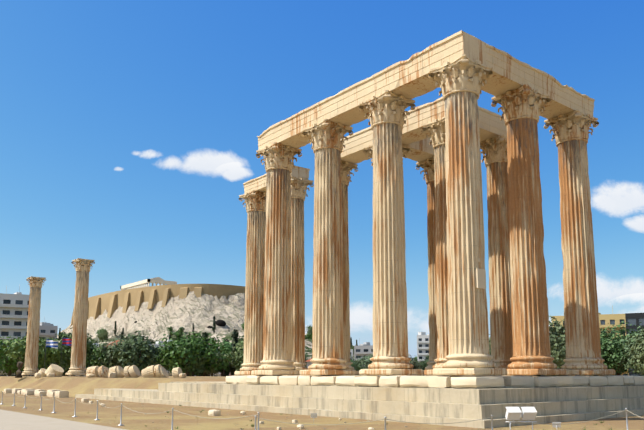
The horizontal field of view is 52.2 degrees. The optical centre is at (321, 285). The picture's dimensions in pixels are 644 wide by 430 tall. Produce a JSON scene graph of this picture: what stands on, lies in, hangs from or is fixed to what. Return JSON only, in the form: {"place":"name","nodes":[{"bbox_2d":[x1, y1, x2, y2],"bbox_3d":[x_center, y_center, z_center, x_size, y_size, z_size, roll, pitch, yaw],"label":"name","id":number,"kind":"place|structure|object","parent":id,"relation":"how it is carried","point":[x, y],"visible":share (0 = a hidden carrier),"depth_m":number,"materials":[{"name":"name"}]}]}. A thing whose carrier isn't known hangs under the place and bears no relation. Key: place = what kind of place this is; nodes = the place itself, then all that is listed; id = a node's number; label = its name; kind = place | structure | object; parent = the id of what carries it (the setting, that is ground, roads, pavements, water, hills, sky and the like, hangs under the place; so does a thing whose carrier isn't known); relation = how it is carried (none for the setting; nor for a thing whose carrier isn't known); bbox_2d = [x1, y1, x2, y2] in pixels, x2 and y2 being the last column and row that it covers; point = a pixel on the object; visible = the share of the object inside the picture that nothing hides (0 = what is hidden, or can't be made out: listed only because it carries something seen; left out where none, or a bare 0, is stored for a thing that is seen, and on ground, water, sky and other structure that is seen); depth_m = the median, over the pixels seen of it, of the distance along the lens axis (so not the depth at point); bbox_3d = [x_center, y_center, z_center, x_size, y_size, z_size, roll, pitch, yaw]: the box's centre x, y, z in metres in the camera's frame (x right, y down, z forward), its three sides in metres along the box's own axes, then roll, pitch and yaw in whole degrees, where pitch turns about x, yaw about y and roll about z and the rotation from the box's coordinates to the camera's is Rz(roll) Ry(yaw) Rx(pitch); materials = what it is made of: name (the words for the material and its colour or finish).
{"place":"outdoors","nodes":[
{"label":"outdoors","id":0,"kind":"place"},
{"bbox_2d":[0,409,126,429],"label":"path","id":1,"kind":"structure","parent":0,"point":[10,420],"depth_m":30.89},
{"bbox_2d":[68,338,99,375],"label":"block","id":2,"kind":"structure","parent":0,"point":[99,349],"depth_m":311.20,"materials":[{"name":"beige concrete"}]},
{"bbox_2d":[0,376,225,396],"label":"earth bank","id":3,"kind":"structure","parent":0,"point":[73,385],"depth_m":72.94,"materials":[{"name":"brown soil"}]},
{"bbox_2d":[15,361,23,377],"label":"old trunk","id":4,"kind":"object","parent":3,"relation":"on","point":[19,371],"visible":1,"depth_m":93.45,"materials":[{"name":"brown plant"}]},
{"bbox_2d":[22,287,40,374],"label":"column","id":5,"kind":"structure","parent":3,"relation":"on","point":[32,348],"depth_m":108.13,"materials":[{"name":"stone"}]},
{"bbox_2d":[26,276,45,287],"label":"capital","id":6,"kind":"object","parent":5,"relation":"on","point":[35,282],"visible":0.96,"depth_m":109.10,"materials":[{"name":"stone"}]},
{"bbox_2d":[65,271,88,374],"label":"column","id":7,"kind":"structure","parent":3,"relation":"on","point":[78,347],"depth_m":91.25,"materials":[{"name":"stone"}]},
{"bbox_2d":[71,258,94,271],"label":"capital","id":8,"kind":"object","parent":7,"relation":"on","point":[83,264],"visible":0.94,"depth_m":92.23,"materials":[{"name":"stone"}]},
{"bbox_2d":[34,364,185,378],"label":"fallen column drums","id":9,"kind":"object","parent":3,"relation":"on","point":[133,371],"visible":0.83,"depth_m":85.47,"materials":[{"name":"stone"}]},
{"bbox_2d":[57,291,473,375],"bbox_3d":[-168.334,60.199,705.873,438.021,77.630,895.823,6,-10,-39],"label":"rocky hill","id":10,"kind":"structure","parent":0,"point":[176,314],"depth_m":569.20,"materials":[{"name":"grey stone"}]},
{"bbox_2d":[96,328,107,333],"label":"slope tree","id":11,"kind":"object","parent":10,"relation":"on","point":[102,330],"visible":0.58,"depth_m":582.97,"materials":[{"name":"green plant"}]},
{"bbox_2d":[96,332,108,341],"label":"slope tree","id":12,"kind":"object","parent":10,"relation":"on","point":[102,336],"visible":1,"depth_m":553.92,"materials":[{"name":"green plant"}]},
{"bbox_2d":[71,284,244,325],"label":"acropolis walls","id":13,"kind":"structure","parent":10,"relation":"on","point":[110,303],"depth_m":597.53,"materials":[{"name":"beige stone"}]},
{"bbox_2d":[120,277,176,289],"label":"ancient temple","id":14,"kind":"structure","parent":13,"relation":"on","point":[147,282],"depth_m":655.66,"materials":[{"name":"white stone"}]},
{"bbox_2d":[175,329,183,336],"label":"slope tree","id":15,"kind":"object","parent":10,"relation":"on","point":[180,333],"visible":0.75,"depth_m":517.64,"materials":[{"name":"green plant"}]},
{"bbox_2d":[134,320,225,327],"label":"acropolis caves","id":16,"kind":"structure","parent":10,"relation":"on","point":[220,322],"depth_m":539.87,"materials":[{"name":"black stone"}]},
{"bbox_2d":[212,316,215,332],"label":"cypress tree","id":17,"kind":"object","parent":10,"relation":"on","point":[214,327],"visible":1,"depth_m":524.07,"materials":[{"name":"green plant"}]},
{"bbox_2d":[306,332,311,338],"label":"slope tree","id":18,"kind":"object","parent":10,"relation":"on","point":[309,335],"visible":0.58,"depth_m":549.46,"materials":[{"name":"green plant"}]},
{"bbox_2d":[305,358,317,375],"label":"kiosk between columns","id":19,"kind":"structure","parent":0,"point":[309,362],"depth_m":158.43,"materials":[{"name":"white glass"}]},
{"bbox_2d":[0,391,643,429],"bbox_3d":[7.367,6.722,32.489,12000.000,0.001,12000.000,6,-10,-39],"label":"ground","id":20,"kind":"structure","parent":0,"point":[131,420],"depth_m":33.73,"materials":[{"name":"brown soil"}]},
{"bbox_2d":[0,366,15,375],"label":"bush","id":21,"kind":"object","parent":20,"relation":"on","point":[7,371],"visible":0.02,"depth_m":186.98,"materials":[{"name":"green plant"}]},
{"bbox_2d":[0,336,24,375],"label":"park tree","id":22,"kind":"object","parent":20,"relation":"on","point":[9,364],"visible":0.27,"depth_m":170.13,"materials":[{"name":"green plant"}]},
{"bbox_2d":[0,286,31,375],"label":"apartment","id":23,"kind":"structure","parent":20,"relation":"on","point":[14,307],"depth_m":212.71,"materials":[{"name":"white concrete"}]},
{"bbox_2d":[0,335,65,375],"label":"park tree","id":24,"kind":"object","parent":20,"relation":"on","point":[16,351],"visible":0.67,"depth_m":155.13,"materials":[{"name":"green plant"}]},
{"bbox_2d":[39,317,57,342],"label":"building","id":25,"kind":"structure","parent":20,"relation":"on","point":[48,330],"depth_m":276.68,"materials":[{"name":"white concrete"}]},
{"bbox_2d":[44,340,57,368],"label":"greek flag","id":26,"kind":"object","parent":20,"relation":"on","point":[52,343],"visible":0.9,"depth_m":137.71,"materials":[{"name":"blue fabric"}]},
{"bbox_2d":[48,355,69,375],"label":"bush","id":27,"kind":"object","parent":20,"relation":"on","point":[68,369],"visible":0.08,"depth_m":184.81,"materials":[{"name":"green plant"}]},
{"bbox_2d":[61,337,71,358],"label":"red flag","id":28,"kind":"object","parent":20,"relation":"on","point":[67,341],"visible":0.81,"depth_m":138.95,"materials":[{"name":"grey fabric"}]},
{"bbox_2d":[52,327,104,375],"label":"park tree","id":29,"kind":"object","parent":20,"relation":"on","point":[66,359],"visible":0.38,"depth_m":167.94,"materials":[{"name":"green plant"}]},
{"bbox_2d":[86,345,111,366],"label":"park tree","id":30,"kind":"object","parent":20,"relation":"on","point":[95,361],"visible":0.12,"depth_m":191.70,"materials":[{"name":"green plant"}]},
{"bbox_2d":[98,334,153,370],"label":"park tree","id":31,"kind":"object","parent":20,"relation":"on","point":[115,361],"visible":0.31,"depth_m":174.36,"materials":[{"name":"green plant"}]},
{"bbox_2d":[1,392,259,429],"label":"rope fence","id":32,"kind":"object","parent":20,"relation":"on","point":[75,400],"depth_m":29.71,"materials":[{"name":"metal"}]},
{"bbox_2d":[107,330,161,373],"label":"park tree","id":33,"kind":"object","parent":20,"relation":"on","point":[147,357],"visible":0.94,"depth_m":164.00,"materials":[{"name":"green plant"}]},
{"bbox_2d":[149,340,172,375],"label":"white block","id":34,"kind":"structure","parent":20,"relation":"on","point":[157,345],"depth_m":260.85,"materials":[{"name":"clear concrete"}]},
{"bbox_2d":[152,342,180,372],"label":"park tree","id":35,"kind":"object","parent":20,"relation":"on","point":[161,361],"depth_m":200.59,"materials":[{"name":"green plant"}]},
{"bbox_2d":[3,388,374,429],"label":"loose blocks","id":36,"kind":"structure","parent":20,"relation":"on","point":[59,394],"depth_m":66.76,"materials":[{"name":"stone"}]},
{"bbox_2d":[155,329,229,375],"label":"park tree","id":37,"kind":"object","parent":20,"relation":"on","point":[179,349],"visible":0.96,"depth_m":162.67,"materials":[{"name":"green plant"}]},
{"bbox_2d":[174,346,211,375],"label":"bush","id":38,"kind":"object","parent":20,"relation":"on","point":[197,367],"visible":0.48,"depth_m":164.17,"materials":[{"name":"green plant"}]},
{"bbox_2d":[199,331,209,375],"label":"cypress","id":39,"kind":"object","parent":20,"relation":"on","point":[204,334],"visible":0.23,"depth_m":189.83,"materials":[{"name":"green plant"}]},
{"bbox_2d":[198,348,224,375],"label":"bush","id":40,"kind":"object","parent":20,"relation":"on","point":[205,372],"visible":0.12,"depth_m":179.75,"materials":[{"name":"green plant"}]},
{"bbox_2d":[210,337,231,375],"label":"park tree","id":41,"kind":"object","parent":20,"relation":"on","point":[223,366],"visible":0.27,"depth_m":213.79,"materials":[{"name":"green plant"}]},
{"bbox_2d":[221,339,229,376],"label":"cypress","id":42,"kind":"object","parent":20,"relation":"on","point":[227,373],"visible":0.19,"depth_m":215.89,"materials":[{"name":"green plant"}]},
{"bbox_2d":[228,329,238,375],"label":"cypress","id":43,"kind":"object","parent":20,"relation":"on","point":[235,335],"visible":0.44,"depth_m":184.30,"materials":[{"name":"green plant"}]},
{"bbox_2d":[223,339,243,370],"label":"park tree","id":44,"kind":"object","parent":20,"relation":"on","point":[240,345],"visible":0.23,"depth_m":173.56,"materials":[{"name":"green plant"}]},
{"bbox_2d":[230,348,243,370],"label":"bush","id":45,"kind":"object","parent":20,"relation":"on","point":[238,360],"visible":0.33,"depth_m":169.43,"materials":[{"name":"green plant"}]},
{"bbox_2d":[311,413,316,417],"bbox_3d":[-0.374,6.151,30.243,0.300,0.521,0.086,0,-8,0],"label":"info sign","id":46,"kind":"object","parent":20,"relation":"on","point":[313,415],"visible":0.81,"depth_m":30.26,"materials":[{"name":"stone"}]},
{"bbox_2d":[33,401,613,429],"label":"grass tufts","id":47,"kind":"object","parent":20,"relation":"on","point":[306,429],"visible":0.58,"depth_m":30.25,"materials":[{"name":"beige plant"}]},
{"bbox_2d":[350,354,361,370],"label":"bush","id":48,"kind":"object","parent":20,"relation":"on","point":[355,364],"visible":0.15,"depth_m":240.39,"materials":[{"name":"green plant"}]},
{"bbox_2d":[75,383,643,428],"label":"stylobate steps","id":49,"kind":"structure","parent":20,"relation":"on","point":[453,406],"depth_m":34.92,"materials":[{"name":"beige stone"}]},
{"bbox_2d":[234,211,265,374],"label":"column","id":50,"kind":"structure","parent":49,"relation":"on","point":[254,295],"depth_m":57.55,"materials":[{"name":"stone"}]},
{"bbox_2d":[239,190,265,211],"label":"capital","id":51,"kind":"object","parent":50,"relation":"on","point":[255,200],"visible":0.67,"depth_m":58.49,"materials":[{"name":"stone"}]},
{"bbox_2d":[251,169,299,375],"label":"column","id":52,"kind":"structure","parent":49,"relation":"on","point":[276,360],"depth_m":45.65,"materials":[{"name":"stone"}]},
{"bbox_2d":[256,142,301,172],"bbox_3d":[-3.121,-8.958,47.493,2.689,1.678,2.686,6,-10,-39],"label":"capital","id":53,"kind":"object","parent":52,"relation":"on","point":[278,155],"visible":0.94,"depth_m":46.67,"materials":[{"name":"stone"}]},
{"bbox_2d":[257,30,486,149],"bbox_3d":[2.026,-11.335,41.510,2.152,1.426,18.750,6,-10,-39],"label":"architrave","id":54,"kind":"object","parent":53,"relation":"on","point":[408,78],"visible":0.77,"depth_m":38.50,"materials":[{"name":"stone"}]},
{"bbox_2d":[291,198,307,369],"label":"column","id":55,"kind":"structure","parent":49,"relation":"on","point":[297,293],"depth_m":53.40,"materials":[{"name":"stone"}]},
{"bbox_2d":[291,175,313,200],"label":"capital","id":56,"kind":"object","parent":55,"relation":"on","point":[299,186],"visible":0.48,"depth_m":54.30,"materials":[{"name":"stone"}]},
{"bbox_2d":[243,166,309,193],"bbox_3d":[-4.069,-8.998,57.396,2.146,1.107,7.202,6,-10,-39],"label":"architrave","id":57,"kind":"object","parent":56,"relation":"on","point":[258,184],"visible":0.38,"depth_m":57.29,"materials":[{"name":"stone"}]},
{"bbox_2d":[300,148,356,375],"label":"column","id":58,"kind":"structure","parent":49,"relation":"on","point":[327,345],"depth_m":41.43,"materials":[{"name":"stone"}]},
{"bbox_2d":[302,119,352,153],"bbox_3d":[0.383,-9.538,43.277,2.677,1.672,2.703,6,-10,-39],"label":"capital","id":59,"kind":"object","parent":58,"relation":"on","point":[325,133],"visible":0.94,"depth_m":42.47,"materials":[{"name":"stone"}]},
{"bbox_2d":[341,183,358,374],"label":"column","id":60,"kind":"structure","parent":49,"relation":"on","point":[346,303],"depth_m":49.36,"materials":[{"name":"stone"}]},
{"bbox_2d":[341,161,357,185],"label":"capital","id":61,"kind":"object","parent":60,"relation":"on","point":[347,167],"visible":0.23,"depth_m":50.30,"materials":[{"name":"stone"}]},
{"bbox_2d":[341,96,444,163],"bbox_3d":[4.658,-10.594,46.917,2.142,1.422,12.793,6,-10,-39],"label":"architrave","id":62,"kind":"object","parent":61,"relation":"on","point":[356,143],"visible":0.52,"depth_m":44.91,"materials":[{"name":"stone"}]},
{"bbox_2d":[359,123,422,375],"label":"column","id":63,"kind":"structure","parent":49,"relation":"on","point":[390,342],"depth_m":37.20,"materials":[{"name":"stone"}]},
{"bbox_2d":[359,90,415,130],"bbox_3d":[3.867,-10.112,39.081,2.682,1.679,2.691,6,-10,-39],"label":"capital","id":64,"kind":"object","parent":63,"relation":"on","point":[386,106],"visible":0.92,"depth_m":38.27,"materials":[{"name":"stone"}]},
{"bbox_2d":[170,382,633,388],"bbox_3d":[20.912,9.514,62.114,61.300,0.900,31.300,6,-10,-39],"label":"stylobate","id":65,"kind":"object","parent":49,"relation":"on","point":[399,386],"visible":0.1,"depth_m":37.10,"materials":[{"name":"beige stone"}]},
{"bbox_2d":[423,180,437,374],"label":"column","id":66,"kind":"structure","parent":49,"relation":"on","point":[431,228],"depth_m":48.67,"materials":[{"name":"stone"}]},
{"bbox_2d":[416,158,434,183],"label":"capital","id":67,"kind":"object","parent":66,"relation":"on","point":[427,165],"visible":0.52,"depth_m":49.67,"materials":[{"name":"stone"}]},
{"bbox_2d":[402,137,433,161],"bbox_3d":[7.507,-10.271,49.301,5.516,1.427,2.147,6,-10,-39],"label":"architrave","id":68,"kind":"object","parent":67,"relation":"on","point":[422,150],"visible":0.38,"depth_m":48.37,"materials":[{"name":"stone"}]},
{"bbox_2d":[226,375,643,387],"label":"stone platform","id":69,"kind":"structure","parent":49,"relation":"on","point":[480,381],"depth_m":35.85,"materials":[{"name":"beige stone"}]},
{"bbox_2d":[424,144,479,375],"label":"column","id":70,"kind":"structure","parent":49,"relation":"on","point":[442,315],"depth_m":40.94,"materials":[{"name":"stone"}]},
{"bbox_2d":[421,116,445,149],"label":"capital","id":71,"kind":"object","parent":70,"relation":"on","point":[436,128],"visible":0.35,"depth_m":41.91,"materials":[{"name":"stone"}]},
{"bbox_2d":[432,91,507,375],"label":"column","id":72,"kind":"structure","parent":49,"relation":"on","point":[468,339],"depth_m":33.02,"materials":[{"name":"stone"}]},
{"bbox_2d":[429,54,492,101],"bbox_3d":[7.367,-10.686,34.867,2.686,1.678,2.689,6,-10,-39],"label":"capital","id":73,"kind":"object","parent":72,"relation":"on","point":[463,72],"visible":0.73,"depth_m":34.06,"materials":[{"name":"stone"}]},
{"bbox_2d":[475,258,485,288],"bbox_3d":[7.847,-0.581,32.774,0.622,1.552,0.310,5,-9,-34],"label":"stone patch","id":74,"kind":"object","parent":72,"relation":"attached to","point":[480,278],"depth_m":32.57,"materials":[{"name":"stone"}]},
{"bbox_2d":[485,162,512,375],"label":"column","id":75,"kind":"structure","parent":49,"relation":"on","point":[501,336],"depth_m":44.29,"materials":[{"name":"stone"}]},
{"bbox_2d":[480,134,507,166],"bbox_3d":[12.376,-9.164,46.009,2.703,1.672,2.677,6,-10,-39],"label":"capital","id":76,"kind":"object","parent":75,"relation":"on","point":[494,149],"visible":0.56,"depth_m":45.12,"materials":[{"name":"stone"}]},
{"bbox_2d":[478,106,506,141],"bbox_3d":[11.056,-10.837,45.145,5.668,1.419,2.139,6,-10,-39],"label":"architrave","id":77,"kind":"object","parent":76,"relation":"on","point":[491,125],"visible":0.31,"depth_m":44.30,"materials":[{"name":"stone"}]},
{"bbox_2d":[506,118,565,375],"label":"column","id":78,"kind":"structure","parent":49,"relation":"on","point":[530,330],"depth_m":36.51,"materials":[{"name":"stone"}]},
{"bbox_2d":[491,84,550,125],"bbox_3d":[11.616,-10.213,38.339,2.691,1.679,2.682,6,-10,-39],"label":"capital","id":79,"kind":"object","parent":78,"relation":"on","point":[525,101],"visible":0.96,"depth_m":37.53,"materials":[{"name":"stone"}]},
{"bbox_2d":[479,44,594,118],"bbox_3d":[12.446,-11.645,39.223,11.218,1.416,2.136,6,-10,-39],"label":"architrave","id":80,"kind":"object","parent":79,"relation":"on","point":[511,73],"visible":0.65,"depth_m":37.81,"materials":[{"name":"stone"}]},
{"bbox_2d":[558,140,615,375],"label":"column","id":81,"kind":"structure","parent":49,"relation":"on","point":[582,335],"depth_m":39.99,"materials":[{"name":"stone"}]},
{"bbox_2d":[544,109,598,146],"bbox_3d":[15.858,-9.741,41.791,2.691,1.679,2.682,6,-10,-39],"label":"capital","id":82,"kind":"object","parent":81,"relation":"on","point":[575,124],"visible":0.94,"depth_m":41.01,"materials":[{"name":"stone"}]},
{"bbox_3d":[4.627,-1.100,45.661,2.679,14.629,2.688,6,-10,-39],"label":"column","id":83,"kind":"object","parent":49,"relation":"on","visible":0},
{"bbox_2d":[363,144,410,165],"bbox_3d":[4.624,-9.060,46.752,2.686,1.678,2.689,6,-10,-39],"label":"capital","id":84,"kind":"object","parent":83,"relation":"on","point":[369,148],"visible":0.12,"depth_m":46.66,"materials":[{"name":"stone"}]},
{"bbox_2d":[357,354,373,375],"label":"park tree","id":85,"kind":"object","parent":20,"relation":"on","point":[366,362],"visible":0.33,"depth_m":196.68,"materials":[{"name":"green plant"}]},
{"bbox_2d":[354,338,385,375],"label":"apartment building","id":86,"kind":"structure","parent":20,"relation":"on","point":[365,349],"depth_m":327.43,"materials":[{"name":"white concrete"}]},
{"bbox_2d":[409,355,423,368],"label":"park tree","id":87,"kind":"object","parent":20,"relation":"on","point":[417,365],"visible":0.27,"depth_m":192.16,"materials":[{"name":"green plant"}]},
{"bbox_2d":[417,332,428,375],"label":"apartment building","id":88,"kind":"structure","parent":20,"relation":"on","point":[422,345],"depth_m":373.74,"materials":[{"name":"white concrete"}]},
{"bbox_2d":[419,354,431,375],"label":"park tree","id":89,"kind":"object","parent":20,"relation":"on","point":[424,363],"visible":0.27,"depth_m":201.03,"materials":[{"name":"green plant"}]},
{"bbox_2d":[254,408,641,429],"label":"rope barrier","id":90,"kind":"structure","parent":20,"relation":"on","point":[491,417],"depth_m":20.86,"materials":[{"name":"metal"}]},
{"bbox_2d":[489,334,490,354],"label":"park tree","id":91,"kind":"object","parent":20,"relation":"on","point":[490,345],"depth_m":150.69,"materials":[{"name":"green plant"}]},
{"bbox_2d":[505,407,536,429],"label":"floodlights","id":92,"kind":"object","parent":20,"relation":"on","point":[516,413],"visible":1,"depth_m":25.77,"materials":[{"name":"white paint"}]},
{"bbox_2d":[552,422,560,427],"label":"stone block","id":93,"kind":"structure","parent":20,"relation":"on","point":[557,426],"depth_m":24.49,"materials":[{"name":"stone"}]},
{"bbox_2d":[549,316,572,375],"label":"tree","id":94,"kind":"object","parent":20,"relation":"on","point":[556,341],"visible":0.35,"depth_m":111.63,"materials":[{"name":"green plant"}]},
{"bbox_2d":[551,305,628,375],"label":"building","id":95,"kind":"structure","parent":20,"relation":"on","point":[610,319],"depth_m":251.37,"materials":[{"name":"yellow concrete"}]},
{"bbox_2d":[588,333,623,375],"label":"tree","id":96,"kind":"object","parent":20,"relation":"on","point":[609,359],"depth_m":131.37,"materials":[{"name":"green plant"}]},
{"bbox_2d":[600,319,643,375],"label":"tree","id":97,"kind":"object","parent":20,"relation":"on","point":[612,353],"visible":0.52,"depth_m":118.51,"materials":[{"name":"green plant"}]},
{"bbox_2d":[617,322,643,373],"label":"tree","id":98,"kind":"object","parent":20,"relation":"on","point":[626,354],"visible":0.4,"depth_m":112.22,"materials":[{"name":"green plant"}]},
{"bbox_2d":[623,329,643,374],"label":"tree","id":99,"kind":"object","parent":20,"relation":"on","point":[639,348],"visible":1,"depth_m":100.67,"materials":[{"name":"green plant"}]},
{"bbox_2d":[625,313,643,375],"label":"building","id":100,"kind":"structure","parent":20,"relation":"on","point":[633,319],"depth_m":225.39,"materials":[{"name":"glass"}]},
{"bbox_2d":[0,0,643,357],"label":"sky","id":101,"kind":"structure","parent":0,"point":[130,129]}
]}

